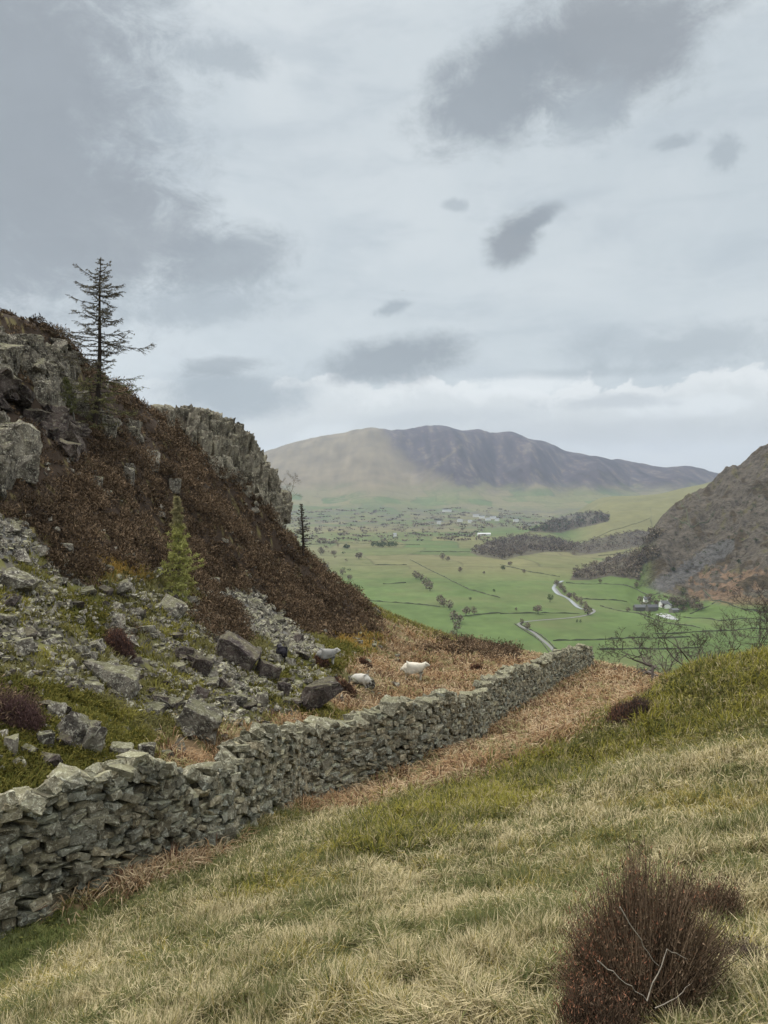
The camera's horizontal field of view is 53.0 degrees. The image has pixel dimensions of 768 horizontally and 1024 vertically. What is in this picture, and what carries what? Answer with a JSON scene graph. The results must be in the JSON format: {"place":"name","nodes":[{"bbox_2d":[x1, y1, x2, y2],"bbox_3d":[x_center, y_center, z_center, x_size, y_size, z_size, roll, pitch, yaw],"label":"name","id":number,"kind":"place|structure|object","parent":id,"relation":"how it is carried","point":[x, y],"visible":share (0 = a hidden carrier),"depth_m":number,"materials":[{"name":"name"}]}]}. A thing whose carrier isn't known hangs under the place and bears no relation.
{"place":"outdoors","nodes":[
{"label":"outdoors","id":0,"kind":"place"},
{"bbox_2d":[0,312,767,1023],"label":"hillside","id":1,"kind":"structure","parent":0,"point":[230,494],"depth_m":28.35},
{"bbox_2d":[0,613,18,625],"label":"rock","id":2,"kind":"object","parent":1,"relation":"on","point":[12,619],"visible":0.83,"depth_m":17.70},
{"bbox_2d":[4,733,18,756],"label":"boulder","id":3,"kind":"object","parent":1,"relation":"on","point":[11,741],"visible":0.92,"depth_m":12.04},
{"bbox_2d":[3,595,21,606],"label":"rock","id":4,"kind":"object","parent":1,"relation":"on","point":[13,601],"visible":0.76,"depth_m":18.63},
{"bbox_2d":[5,523,20,534],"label":"rock","id":5,"kind":"object","parent":1,"relation":"on","point":[14,528],"visible":0.81,"depth_m":23.37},
{"bbox_2d":[0,368,34,410],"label":"crag","id":6,"kind":"structure","parent":1,"relation":"on","point":[12,389],"depth_m":30.37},
{"bbox_2d":[0,567,39,591],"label":"boulder","id":7,"kind":"object","parent":1,"relation":"on","point":[17,579],"visible":0.85,"depth_m":19.85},
{"bbox_2d":[10,644,29,657],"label":"rock","id":8,"kind":"object","parent":1,"relation":"on","point":[23,651],"visible":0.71,"depth_m":16.61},
{"bbox_2d":[0,410,42,499],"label":"crag","id":9,"kind":"structure","parent":1,"relation":"on","point":[19,437],"depth_m":26.53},
{"bbox_2d":[10,637,35,653],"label":"rock","id":10,"kind":"object","parent":1,"relation":"on","point":[28,644],"visible":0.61,"depth_m":16.99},
{"bbox_2d":[0,689,46,734],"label":"heather bush","id":11,"kind":"object","parent":1,"relation":"on","point":[26,713],"visible":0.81,"depth_m":12.88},
{"bbox_2d":[14,548,32,562],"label":"rock","id":12,"kind":"object","parent":1,"relation":"on","point":[21,555],"visible":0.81,"depth_m":22.44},
{"bbox_2d":[13,455,39,483],"bbox_3d":[-12.424,-1.503,26.559,1.081,1.089,0.896,6,6,-17],"label":"boulder","id":13,"kind":"object","parent":1,"relation":"on","point":[26,468],"visible":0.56,"depth_m":26.29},
{"bbox_2d":[21,743,37,753],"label":"rock","id":14,"kind":"object","parent":1,"relation":"on","point":[26,746],"visible":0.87,"depth_m":12.26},
{"bbox_2d":[24,626,37,638],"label":"rock","id":15,"kind":"object","parent":1,"relation":"on","point":[29,631],"visible":0.88,"depth_m":17.84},
{"bbox_2d":[0,325,70,379],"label":"crag","id":16,"kind":"structure","parent":1,"relation":"on","point":[18,352],"depth_m":33.76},
{"bbox_2d":[32,544,49,556],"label":"rock","id":17,"kind":"object","parent":1,"relation":"on","point":[42,549],"visible":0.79,"depth_m":23.23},
{"bbox_2d":[36,730,54,746],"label":"boulder","id":18,"kind":"object","parent":1,"relation":"on","point":[46,737],"visible":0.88,"depth_m":12.74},
{"bbox_2d":[40,637,58,645],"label":"rock","id":19,"kind":"object","parent":1,"relation":"on","point":[50,640],"visible":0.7,"depth_m":18.05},
{"bbox_2d":[40,751,62,766],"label":"boulder","id":20,"kind":"object","parent":1,"relation":"on","point":[54,760],"visible":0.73,"depth_m":12.13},
{"bbox_2d":[0,894,109,985],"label":"short turf grass","id":21,"kind":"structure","parent":1,"relation":"on","point":[25,945],"depth_m":8.14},
{"bbox_2d":[22,404,91,461],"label":"crag","id":22,"kind":"structure","parent":1,"relation":"on","point":[59,424],"depth_m":31.23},
{"bbox_2d":[47,701,66,719],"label":"boulder","id":23,"kind":"object","parent":1,"relation":"on","point":[59,709],"visible":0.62,"depth_m":13.99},
{"bbox_2d":[32,339,89,418],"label":"crag","id":24,"kind":"structure","parent":1,"relation":"on","point":[48,390],"depth_m":34.74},
{"bbox_2d":[55,733,71,746],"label":"boulder","id":25,"kind":"object","parent":1,"relation":"on","point":[66,739],"visible":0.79,"depth_m":13.01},
{"bbox_2d":[49,338,86,377],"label":"crag","id":26,"kind":"structure","parent":1,"relation":"on","point":[68,348],"depth_m":37.55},
{"bbox_2d":[60,376,79,419],"bbox_3d":[-13.811,-4.759,33.954,0.924,2.450,0.910,0,2,0],"label":"larch tree","id":27,"kind":"object","parent":1,"relation":"on","point":[68,392],"visible":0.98,"depth_m":33.86,"materials":[{"name":"green plant"}]},
{"bbox_2d":[55,711,90,745],"bbox_3d":[-5.409,3.824,13.373,0.541,0.601,0.324,30,1,-21],"label":"boulder","id":28,"kind":"object","parent":1,"relation":"on","point":[75,725],"visible":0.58,"depth_m":13.32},
{"bbox_2d":[72,645,90,653],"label":"rock","id":29,"kind":"object","parent":1,"relation":"on","point":[82,648],"visible":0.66,"depth_m":18.31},
{"bbox_2d":[78,585,96,595],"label":"rock","id":30,"kind":"object","parent":1,"relation":"on","point":[91,589],"visible":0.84,"depth_m":23.13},
{"bbox_2d":[79,651,97,659],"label":"rock","id":31,"kind":"object","parent":1,"relation":"on","point":[93,655],"visible":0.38,"depth_m":18.18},
{"bbox_2d":[84,680,103,695],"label":"rock","id":32,"kind":"object","parent":1,"relation":"on","point":[97,685],"visible":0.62,"depth_m":16.67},
{"bbox_2d":[82,726,107,753],"bbox_3d":[-5.067,4.005,13.393,0.262,0.596,0.328,8,-5,39],"label":"boulder","id":33,"kind":"object","parent":1,"relation":"on","point":[94,737],"visible":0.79,"depth_m":13.32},
{"bbox_2d":[89,638,106,650],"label":"rock","id":34,"kind":"object","parent":1,"relation":"on","point":[98,644],"visible":0.54,"depth_m":19.32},
{"bbox_2d":[51,258,156,429],"bbox_3d":[-12.858,-7.417,35.120,4.183,8.328,3.898,1,2,35],"label":"larch tree","id":35,"kind":"object","parent":1,"relation":"on","point":[99,364],"visible":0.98,"depth_m":34.97,"materials":[{"name":"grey plant"}]},
{"bbox_2d":[89,404,122,438],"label":"crag","id":36,"kind":"structure","parent":1,"relation":"on","point":[111,429],"depth_m":36.09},
{"bbox_2d":[98,585,113,596],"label":"rock","id":37,"kind":"object","parent":1,"relation":"on","point":[108,590],"visible":0.84,"depth_m":23.83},
{"bbox_2d":[0,749,222,938],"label":"dry stone wall","id":38,"kind":"structure","parent":1,"relation":"on","point":[64,829],"depth_m":9.09,"materials":[{"name":"stone"}]},
{"bbox_2d":[83,660,140,699],"bbox_3d":[-6.249,3.834,17.573,1.348,0.637,0.791,8,6,-12],"label":"boulder","id":39,"kind":"object","parent":1,"relation":"on","point":[123,679],"visible":0.91,"depth_m":17.51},
{"bbox_2d":[104,623,138,659],"bbox_3d":[-7.086,3.518,20.788,0.962,1.044,0.864,0,2,0],"label":"heather bush","id":40,"kind":"object","parent":1,"relation":"on","point":[120,643],"visible":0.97,"depth_m":20.66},
{"bbox_2d":[109,741,133,754],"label":"boulder","id":41,"kind":"object","parent":1,"relation":"on","point":[119,746],"visible":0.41,"depth_m":13.85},
{"bbox_2d":[115,582,130,594],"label":"rock","id":42,"kind":"object","parent":1,"relation":"on","point":[124,587],"visible":0.64,"depth_m":24.37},
{"bbox_2d":[123,466,134,485],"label":"boulder","id":43,"kind":"object","parent":1,"relation":"on","point":[130,472],"visible":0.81,"depth_m":33.98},
{"bbox_2d":[125,418,143,443],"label":"crag","id":44,"kind":"structure","parent":1,"relation":"on","point":[134,427],"depth_m":39.20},
{"bbox_2d":[129,607,146,618],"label":"rock","id":45,"kind":"object","parent":1,"relation":"on","point":[138,611],"visible":0.6,"depth_m":23.68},
{"bbox_2d":[138,742,155,756],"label":"boulder","id":46,"kind":"object","parent":1,"relation":"on","point":[148,747],"visible":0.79,"depth_m":14.34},
{"bbox_2d":[138,625,156,632],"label":"rock","id":47,"kind":"object","parent":1,"relation":"on","point":[150,628],"visible":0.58,"depth_m":22.62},
{"bbox_2d":[146,449,160,471],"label":"boulder","id":48,"kind":"object","parent":1,"relation":"on","point":[158,456],"visible":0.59,"depth_m":38.78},
{"bbox_2d":[144,701,166,716],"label":"rock","id":49,"kind":"object","parent":1,"relation":"on","point":[158,706],"visible":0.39,"depth_m":17.50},
{"bbox_2d":[160,593,187,619],"bbox_3d":[-7.038,3.192,25.616,0.922,0.679,0.606,32,1,-11],"label":"boulder","id":50,"kind":"object","parent":1,"relation":"on","point":[170,602],"visible":0.52,"depth_m":25.48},
{"bbox_2d":[168,478,181,494],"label":"boulder","id":51,"kind":"object","parent":1,"relation":"on","point":[174,484],"visible":0.91,"depth_m":38.69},
{"bbox_2d":[168,697,185,708],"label":"rock","id":52,"kind":"object","parent":1,"relation":"on","point":[172,700],"visible":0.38,"depth_m":18.80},
{"bbox_2d":[171,662,186,672],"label":"rock","id":53,"kind":"object","parent":1,"relation":"on","point":[180,667],"visible":0.88,"depth_m":21.71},
{"bbox_2d":[157,495,204,603],"bbox_3d":[-7.349,1.556,27.633,1.829,4.394,1.715,0,2,0],"label":"larch tree","id":54,"kind":"object","parent":1,"relation":"on","point":[179,543],"visible":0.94,"depth_m":27.43,"materials":[{"name":"green plant"}]},
{"bbox_2d":[180,725,194,740],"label":"rock","id":55,"kind":"object","parent":1,"relation":"on","point":[187,731],"visible":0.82,"depth_m":17.08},
{"bbox_2d":[174,645,203,666],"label":"rock","id":56,"kind":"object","parent":1,"relation":"on","point":[187,653],"visible":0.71,"depth_m":22.51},
{"bbox_2d":[175,697,223,744],"bbox_3d":[-4.238,4.782,17.631,1.045,0.697,0.804,20,5,-6],"label":"boulder","id":57,"kind":"object","parent":1,"relation":"on","point":[202,718],"visible":0.87,"depth_m":17.29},
{"bbox_2d":[0,318,399,771],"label":"scree","id":58,"kind":"structure","parent":1,"relation":"on","point":[269,622],"depth_m":22.80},
{"bbox_2d":[112,613,125,629],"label":"boulder","id":59,"kind":"object","parent":58,"relation":"on","point":[119,618],"visible":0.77,"depth_m":22.01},
{"bbox_2d":[195,685,209,698],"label":"rock","id":60,"kind":"object","parent":1,"relation":"on","point":[202,692],"visible":0.84,"depth_m":20.78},
{"bbox_2d":[191,654,214,676],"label":"boulder","id":61,"kind":"object","parent":1,"relation":"on","point":[203,664],"visible":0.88,"depth_m":21.95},
{"bbox_2d":[204,676,219,688],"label":"rock","id":62,"kind":"object","parent":1,"relation":"on","point":[213,682],"visible":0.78,"depth_m":21.58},
{"bbox_2d":[150,403,293,530],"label":"crag","id":63,"kind":"structure","parent":1,"relation":"on","point":[231,443],"depth_m":55.40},
{"bbox_2d":[219,677,234,688],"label":"rock","id":64,"kind":"object","parent":1,"relation":"on","point":[223,683],"visible":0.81,"depth_m":21.74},
{"bbox_2d":[223,824,239,841],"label":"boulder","id":65,"kind":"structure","parent":1,"relation":"on","point":[230,829],"depth_m":11.36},
{"bbox_2d":[0,513,469,893],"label":"rough grass","id":66,"kind":"structure","parent":1,"relation":"on","point":[86,701],"depth_m":19.29,"materials":[{"name":"plant"}]},
{"bbox_2d":[214,630,261,671],"bbox_3d":[-4.691,4.505,24.489,1.501,0.852,0.921,32,8,-8],"label":"boulder","id":67,"kind":"object","parent":1,"relation":"on","point":[237,650],"visible":0.81,"depth_m":24.09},
{"bbox_2d":[228,693,247,705],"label":"boulder","id":68,"kind":"object","parent":1,"relation":"on","point":[240,699],"visible":0.63,"depth_m":20.95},
{"bbox_2d":[243,701,257,709],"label":"rock","id":69,"kind":"object","parent":1,"relation":"on","point":[249,705],"visible":0.91,"depth_m":20.92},
{"bbox_2d":[256,691,267,705],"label":"boulder","id":70,"kind":"object","parent":1,"relation":"on","point":[262,698],"visible":0.81,"depth_m":21.81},
{"bbox_2d":[0,308,525,731],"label":"heather undergrowth","id":71,"kind":"object","parent":1,"relation":"on","point":[315,607],"visible":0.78,"depth_m":36.77,"materials":[{"name":"plant"}]},
{"bbox_2d":[255,658,282,681],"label":"boulder","id":72,"kind":"object","parent":1,"relation":"on","point":[265,668],"visible":0.62,"depth_m":24.47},
{"bbox_2d":[276,644,287,662],"bbox_3d":[-3.736,5.140,27.956,0.377,0.573,0.941,-1,2,-19],"label":"sheep","id":73,"kind":"object","parent":1,"relation":"on","point":[282,650],"visible":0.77,"depth_m":27.68},
{"bbox_2d":[277,681,290,696],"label":"boulder","id":74,"kind":"object","parent":1,"relation":"on","point":[284,687],"visible":0.81,"depth_m":23.32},
{"bbox_2d":[295,504,311,554],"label":"larch tree","id":75,"kind":"object","parent":1,"relation":"on","point":[302,532],"visible":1,"depth_m":55.92,"materials":[{"name":"green plant"}]},
{"bbox_2d":[299,676,342,709],"bbox_3d":[-1.964,5.411,22.872,1.151,0.963,1.129,6,4,-29],"label":"boulder","id":76,"kind":"object","parent":1,"relation":"on","point":[319,693],"visible":0.89,"depth_m":22.39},
{"bbox_2d":[314,654,330,668],"bbox_3d":[-2.510,6.013,31.081,0.806,0.752,0.757,0,2,0],"label":"heather bush","id":77,"kind":"object","parent":1,"relation":"on","point":[319,662],"visible":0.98,"depth_m":30.96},
{"bbox_2d":[315,648,340,663],"bbox_3d":[-2.288,5.859,31.273,1.097,0.666,0.446,-1,2,-20],"label":"sheep","id":78,"kind":"object","parent":1,"relation":"on","point":[326,653],"visible":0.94,"depth_m":31.12},
{"bbox_2d":[335,677,357,697],"bbox_3d":[-1.409,6.299,27.734,0.959,0.846,0.884,1,2,31],"label":"heather bush","id":79,"kind":"object","parent":1,"relation":"on","point":[348,687],"visible":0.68,"depth_m":27.66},
{"bbox_2d":[34,610,676,928],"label":"dead bracken undergrowth","id":80,"kind":"object","parent":1,"relation":"on","point":[545,729],"visible":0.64,"depth_m":20.75,"materials":[{"name":"brown plant"}]},
{"bbox_2d":[349,673,370,689],"bbox_3d":[-0.934,6.540,29.757,1.070,0.633,0.415,1,2,29],"label":"sheep","id":81,"kind":"object","parent":1,"relation":"on","point":[363,679],"visible":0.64,"depth_m":29.54},
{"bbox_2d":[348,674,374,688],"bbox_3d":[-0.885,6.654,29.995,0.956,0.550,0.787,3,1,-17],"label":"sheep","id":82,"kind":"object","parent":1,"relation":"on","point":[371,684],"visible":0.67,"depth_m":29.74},
{"bbox_2d":[355,655,372,669],"bbox_3d":[-0.901,6.810,34.702,0.932,0.757,0.866,1,2,22],"label":"heather bush","id":83,"kind":"object","parent":1,"relation":"on","point":[363,661],"visible":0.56,"depth_m":34.56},
{"bbox_2d":[0,649,767,1023],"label":"grass","id":84,"kind":"structure","parent":1,"relation":"on","point":[458,937],"depth_m":5.37,"materials":[{"name":"plant"}]},
{"bbox_2d":[182,643,594,847],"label":"dry stone wall","id":85,"kind":"structure","parent":1,"relation":"on","point":[254,771],"depth_m":17.03,"materials":[{"name":"stone"}]},
{"bbox_2d":[400,661,429,680],"bbox_3d":[1.444,7.432,35.988,1.420,0.873,0.570,0,2,-3],"label":"sheep","id":86,"kind":"object","parent":1,"relation":"on","point":[407,668],"visible":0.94,"depth_m":35.81},
{"bbox_2d":[198,642,767,908],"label":"bilberry undergrowth","id":87,"kind":"object","parent":1,"relation":"on","point":[390,828],"visible":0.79,"depth_m":13.05,"materials":[{"name":"green plant"}]},
{"bbox_2d":[548,962,660,1023],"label":"heather bush","id":88,"kind":"object","parent":1,"relation":"on","point":[591,1008],"visible":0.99,"depth_m":2.39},
{"bbox_2d":[600,693,654,724],"bbox_3d":[5.012,4.034,15.781,1.040,0.756,1.015,-1,2,-40],"label":"heather bush","id":89,"kind":"object","parent":1,"relation":"on","point":[624,710],"visible":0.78,"depth_m":15.63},
{"bbox_2d":[596,626,683,680],"bbox_3d":[12.532,7.252,38.218,3.984,3.059,2.813,0,2,0],"label":"thorn tree","id":90,"kind":"object","parent":1,"relation":"on","point":[643,662],"visible":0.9,"depth_m":38.19,"materials":[{"name":"brown plant"}]},
{"bbox_2d":[543,822,748,1023],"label":"heather bush","id":91,"kind":"object","parent":1,"relation":"on","point":[660,922],"visible":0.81,"depth_m":2.61,"materials":[{"name":"plant"}]},
{"bbox_2d":[634,654,667,675],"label":"bare bush","id":92,"kind":"object","parent":1,"relation":"on","point":[647,671],"visible":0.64,"depth_m":43.65,"materials":[{"name":"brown plant"}]},
{"bbox_2d":[636,645,680,673],"bbox_3d":[14.299,8.193,40.053,2.666,2.630,2.504,0,2,0],"label":"bare bush","id":93,"kind":"object","parent":1,"relation":"on","point":[641,660],"visible":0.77,"depth_m":39.99,"materials":[{"name":"brown plant"}]},
{"bbox_2d":[638,610,693,664],"bbox_3d":[12.488,6.166,34.654,2.747,3.836,3.216,0,2,0],"label":"thorn tree","id":94,"kind":"object","parent":1,"relation":"on","point":[659,625],"visible":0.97,"depth_m":34.05,"materials":[{"name":"brown plant"}]},
{"bbox_2d":[675,637,712,661],"bbox_3d":[14.934,7.193,37.081,2.285,2.408,1.918,0,2,0],"label":"bare bush","id":95,"kind":"object","parent":1,"relation":"on","point":[695,654],"visible":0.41,"depth_m":37.16,"materials":[{"name":"brown plant"}]},
{"bbox_2d":[680,626,721,658],"bbox_3d":[14.492,6.747,34.708,2.497,3.305,1.963,0,2,0],"label":"thorn tree","id":96,"kind":"object","parent":1,"relation":"on","point":[699,640],"visible":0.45,"depth_m":34.48,"materials":[{"name":"brown plant"}]},
{"bbox_2d":[674,867,753,927],"bbox_3d":[1.555,1.909,3.709,0.431,0.466,0.474,1,2,22],"label":"heather bush","id":97,"kind":"object","parent":1,"relation":"on","point":[718,894],"visible":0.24,"depth_m":3.63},
{"bbox_2d":[683,607,764,663],"bbox_3d":[13.866,5.817,30.557,3.747,4.017,2.930,-1,2,-27],"label":"thorn tree","id":98,"kind":"object","parent":1,"relation":"on","point":[734,624],"visible":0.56,"depth_m":30.66,"materials":[{"name":"brown plant"}]},
{"bbox_2d":[688,581,767,660],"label":"thorn tree","id":99,"kind":"object","parent":1,"relation":"on","point":[764,611],"visible":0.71,"depth_m":26.80,"materials":[{"name":"brown plant"}]},
{"bbox_2d":[709,929,767,968],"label":"heather bush","id":100,"kind":"object","parent":1,"relation":"on","point":[742,947],"visible":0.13,"depth_m":2.88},
{"bbox_2d":[711,595,767,653],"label":"thorn tree","id":101,"kind":"object","parent":1,"relation":"on","point":[756,610],"visible":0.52,"depth_m":28.87,"materials":[{"name":"brown plant"}]},
{"bbox_2d":[0,0,767,472],"label":"sky","id":102,"kind":"structure","parent":0,"point":[566,200],"materials":[{"name":"grey"}]},
{"bbox_2d":[264,425,718,504],"bbox_3d":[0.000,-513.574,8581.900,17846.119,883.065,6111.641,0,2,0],"label":"mountain","id":103,"kind":"structure","parent":0,"point":[427,465],"depth_m":6824.49,"materials":[{"name":"stone"}]},
{"bbox_2d":[284,500,767,672],"bbox_3d":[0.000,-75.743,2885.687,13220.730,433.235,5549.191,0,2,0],"label":"valley ground","id":104,"kind":"structure","parent":0,"point":[521,591],"depth_m":1281.37,"materials":[{"name":"plant"}]},
{"bbox_2d":[370,540,398,546],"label":"woodland","id":105,"kind":"object","parent":104,"relation":"on","point":[381,543],"visible":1,"depth_m":2120.48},
{"bbox_2d":[288,521,491,543],"bbox_3d":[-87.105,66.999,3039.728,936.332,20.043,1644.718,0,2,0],"label":"woodland","id":106,"kind":"object","parent":104,"relation":"on","point":[384,539],"visible":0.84,"depth_m":2631.51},
{"bbox_2d":[291,507,555,529],"bbox_3d":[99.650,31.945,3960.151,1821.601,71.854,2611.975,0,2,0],"label":"woodland","id":107,"kind":"object","parent":104,"relation":"on","point":[525,526],"visible":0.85,"depth_m":4211.50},
{"bbox_2d":[470,532,580,558],"bbox_3d":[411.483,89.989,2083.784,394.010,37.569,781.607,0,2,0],"label":"woodland","id":108,"kind":"object","parent":104,"relation":"on","point":[512,551],"visible":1,"depth_m":2028.91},
{"bbox_2d":[529,510,610,531],"bbox_3d":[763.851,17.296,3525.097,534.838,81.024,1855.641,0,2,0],"label":"woodland","id":109,"kind":"object","parent":104,"relation":"on","point":[547,527],"visible":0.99,"depth_m":2869.84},
{"bbox_2d":[565,526,664,554],"bbox_3d":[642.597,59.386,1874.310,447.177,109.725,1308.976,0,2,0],"label":"woodland","id":110,"kind":"object","parent":104,"relation":"on","point":[658,531],"visible":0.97,"depth_m":2223.37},
{"bbox_2d":[570,542,660,578],"bbox_3d":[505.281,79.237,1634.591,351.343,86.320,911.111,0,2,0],"label":"woodland","id":111,"kind":"object","parent":104,"relation":"on","point":[638,564],"visible":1,"depth_m":1289.83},
{"bbox_2d":[553,636,687,640],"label":"field wall","id":112,"kind":"structure","parent":104,"relation":"on","point":[612,638],"depth_m":773.91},
{"bbox_2d":[600,605,699,627],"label":"field wall","id":113,"kind":"structure","parent":104,"relation":"on","point":[651,617],"depth_m":917.43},
{"bbox_2d":[640,594,703,610],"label":"woodland","id":114,"kind":"object","parent":104,"relation":"on","point":[700,606],"visible":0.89,"depth_m":1027.96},
{"bbox_2d":[655,627,767,633],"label":"field wall","id":115,"kind":"structure","parent":104,"relation":"on","point":[710,630],"depth_m":811.80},
{"bbox_2d":[517,588,595,649],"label":"road","id":116,"kind":"structure","parent":0,"point":[544,641],"depth_m":879.77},
{"bbox_2d":[560,482,710,535],"bbox_3d":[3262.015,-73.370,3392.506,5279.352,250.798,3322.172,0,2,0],"label":"green hill","id":117,"kind":"structure","parent":0,"point":[624,511],"depth_m":3126.63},
{"bbox_2d":[636,444,767,605],"bbox_3d":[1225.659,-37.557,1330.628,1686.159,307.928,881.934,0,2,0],"label":"craggy hill","id":118,"kind":"structure","parent":0,"point":[727,487],"depth_m":1181.77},
{"bbox_2d":[655,487,767,596],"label":"woodland","id":119,"kind":"object","parent":118,"relation":"on","point":[717,585],"visible":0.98,"depth_m":1161.93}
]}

